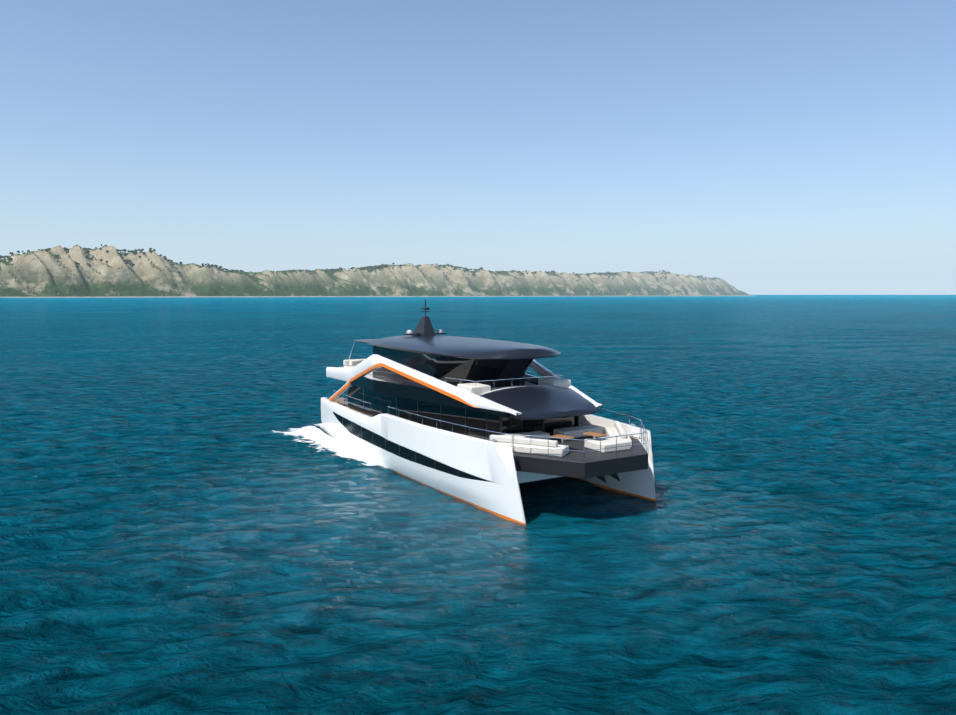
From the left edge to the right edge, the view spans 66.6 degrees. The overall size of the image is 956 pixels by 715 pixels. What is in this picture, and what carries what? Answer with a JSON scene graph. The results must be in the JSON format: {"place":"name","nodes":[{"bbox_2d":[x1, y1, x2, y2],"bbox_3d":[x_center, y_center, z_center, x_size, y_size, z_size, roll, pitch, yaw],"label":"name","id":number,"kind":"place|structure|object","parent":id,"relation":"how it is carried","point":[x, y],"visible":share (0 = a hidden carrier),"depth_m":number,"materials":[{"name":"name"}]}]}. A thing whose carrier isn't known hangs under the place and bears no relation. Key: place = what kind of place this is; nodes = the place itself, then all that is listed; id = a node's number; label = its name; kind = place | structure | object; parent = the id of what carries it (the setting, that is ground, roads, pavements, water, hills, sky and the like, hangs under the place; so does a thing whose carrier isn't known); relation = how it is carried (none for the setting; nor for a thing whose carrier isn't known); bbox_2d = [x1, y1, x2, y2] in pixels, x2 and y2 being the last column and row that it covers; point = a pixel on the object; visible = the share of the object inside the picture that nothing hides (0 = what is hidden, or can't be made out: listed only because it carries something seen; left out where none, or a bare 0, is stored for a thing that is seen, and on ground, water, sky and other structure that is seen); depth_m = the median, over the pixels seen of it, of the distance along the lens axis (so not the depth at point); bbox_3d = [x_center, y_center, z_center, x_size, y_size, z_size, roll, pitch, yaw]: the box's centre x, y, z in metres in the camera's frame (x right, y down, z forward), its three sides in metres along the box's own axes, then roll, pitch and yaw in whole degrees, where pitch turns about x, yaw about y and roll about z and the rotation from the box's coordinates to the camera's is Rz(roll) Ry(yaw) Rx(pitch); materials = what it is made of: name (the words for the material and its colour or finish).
{"place":"outdoors","nodes":[
{"label":"outdoors","id":0,"kind":"place"},
{"bbox_2d":[0,244,750,297],"bbox_3d":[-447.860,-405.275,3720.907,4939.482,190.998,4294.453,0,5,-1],"label":"coast terrain","id":1,"kind":"structure","parent":0,"point":[39,274],"depth_m":2979.87,"materials":[{"name":"beige stone"}]},
{"bbox_2d":[0,244,715,279],"bbox_3d":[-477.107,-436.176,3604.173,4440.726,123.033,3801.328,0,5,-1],"label":"trees","id":2,"kind":"object","parent":1,"relation":"on","point":[134,251],"visible":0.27,"depth_m":3286.34,"materials":[{"name":"green plant"}]},
{"bbox_2d":[0,295,955,714],"bbox_3d":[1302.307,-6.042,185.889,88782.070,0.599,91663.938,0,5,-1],"label":"sea","id":3,"kind":"structure","parent":0,"point":[184,529],"depth_m":31.50,"materials":[{"name":"liquid"}]},
{"bbox_2d":[273,423,387,468],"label":"wake foam","id":4,"kind":"object","parent":3,"relation":"on","point":[314,433],"visible":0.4,"depth_m":48.77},
{"bbox_2d":[321,397,655,524],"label":"catamaran hulls","id":5,"kind":"object","parent":3,"relation":"in","point":[501,501],"visible":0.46,"depth_m":36.66,"materials":[{"name":"white"}]},
{"bbox_2d":[333,412,489,481],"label":"hull windows","id":6,"kind":"structure","parent":5,"relation":"in","point":[363,433],"depth_m":40.20,"materials":[{"name":"black glass"}]},
{"bbox_2d":[381,415,508,486],"bbox_3d":[1.909,4.243,39.337,10.443,1.752,12.012,-3,6,-30],"label":"hull side panel","id":7,"kind":"object","parent":5,"relation":"attached to","point":[481,460],"visible":0.5,"depth_m":35.31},
{"bbox_2d":[348,385,578,437],"bbox_3d":[-0.851,2.910,44.080,8.724,1.810,16.870,-3,6,-30],"label":"saloon","id":8,"kind":"object","parent":5,"relation":"on","point":[380,403],"visible":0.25,"depth_m":38.78,"materials":[{"name":"black glass"}]},
{"bbox_2d":[345,371,535,385],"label":"deck","id":9,"kind":"structure","parent":8,"relation":"on","point":[370,376],"depth_m":47.55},
{"bbox_2d":[346,339,375,366],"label":"awning","id":10,"kind":"object","parent":9,"relation":"on","point":[364,340],"visible":0.33,"depth_m":50.82,"materials":[{"name":"grey"}]},
{"bbox_2d":[351,374,539,417],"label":"window","id":11,"kind":"structure","parent":9,"relation":"on","point":[429,395],"depth_m":40.47,"materials":[{"name":"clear glass"}]},
{"bbox_2d":[373,345,533,387],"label":"wheelhouse","id":12,"kind":"object","parent":9,"relation":"on","point":[465,369],"visible":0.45,"depth_m":40.50,"materials":[{"name":"black glass"}]},
{"bbox_2d":[367,335,559,359],"bbox_3d":[-0.769,-0.788,43.616,7.400,0.620,14.600,-3,6,-30],"label":"hardtop","id":13,"kind":"object","parent":12,"relation":"on","point":[460,347],"visible":1,"depth_m":39.65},
{"bbox_2d":[403,300,446,335],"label":"mast","id":14,"kind":"object","parent":13,"relation":"on","point":[424,327],"visible":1,"depth_m":47.96,"materials":[{"name":"black metal"}]},
{"bbox_2d":[342,359,570,395],"bbox_3d":[-1.995,1.084,45.936,8.700,0.850,17.650,-3,6,-30],"label":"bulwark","id":15,"kind":"object","parent":9,"relation":"on","point":[479,389],"visible":0.12,"depth_m":39.49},
{"bbox_2d":[480,385,597,419],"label":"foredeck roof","id":16,"kind":"structure","parent":8,"relation":"on","point":[534,402],"depth_m":36.18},
{"bbox_2d":[326,354,601,415],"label":"superstructure","id":17,"kind":"object","parent":5,"relation":"on","point":[348,374],"visible":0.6,"depth_m":40.36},
{"bbox_2d":[329,363,477,407],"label":"orange trim stripe","id":18,"kind":"object","parent":17,"relation":"attached to","point":[400,373],"visible":0.44,"depth_m":41.06,"materials":[{"name":"orange paint"}]},
{"bbox_2d":[467,425,647,482],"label":"bridge deck","id":19,"kind":"structure","parent":5,"relation":"on","point":[577,463],"depth_m":32.23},
{"bbox_2d":[333,367,647,460],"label":"railings","id":20,"kind":"object","parent":19,"relation":"on","point":[641,433],"visible":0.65,"depth_m":35.23,"materials":[{"name":"silver metal"}]},
{"bbox_2d":[490,421,631,456],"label":"outdoor sofas","id":21,"kind":"object","parent":19,"relation":"on","point":[576,432],"visible":0.83,"depth_m":33.59,"materials":[{"name":"white fabric"}]},
{"bbox_2d":[550,432,606,444],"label":"tables","id":22,"kind":"object","parent":19,"relation":"on","point":[594,434],"visible":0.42,"depth_m":33.76,"materials":[{"name":"brown wood"}]},
{"bbox_2d":[596,473,619,483],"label":"hull windows","id":23,"kind":"structure","parent":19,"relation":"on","point":[603,478],"depth_m":34.08,"materials":[{"name":"black glass"}]},
{"bbox_2d":[0,0,955,294],"label":"sky","id":24,"kind":"structure","parent":0,"point":[760,147],"materials":[{"name":"blue"}]}
]}

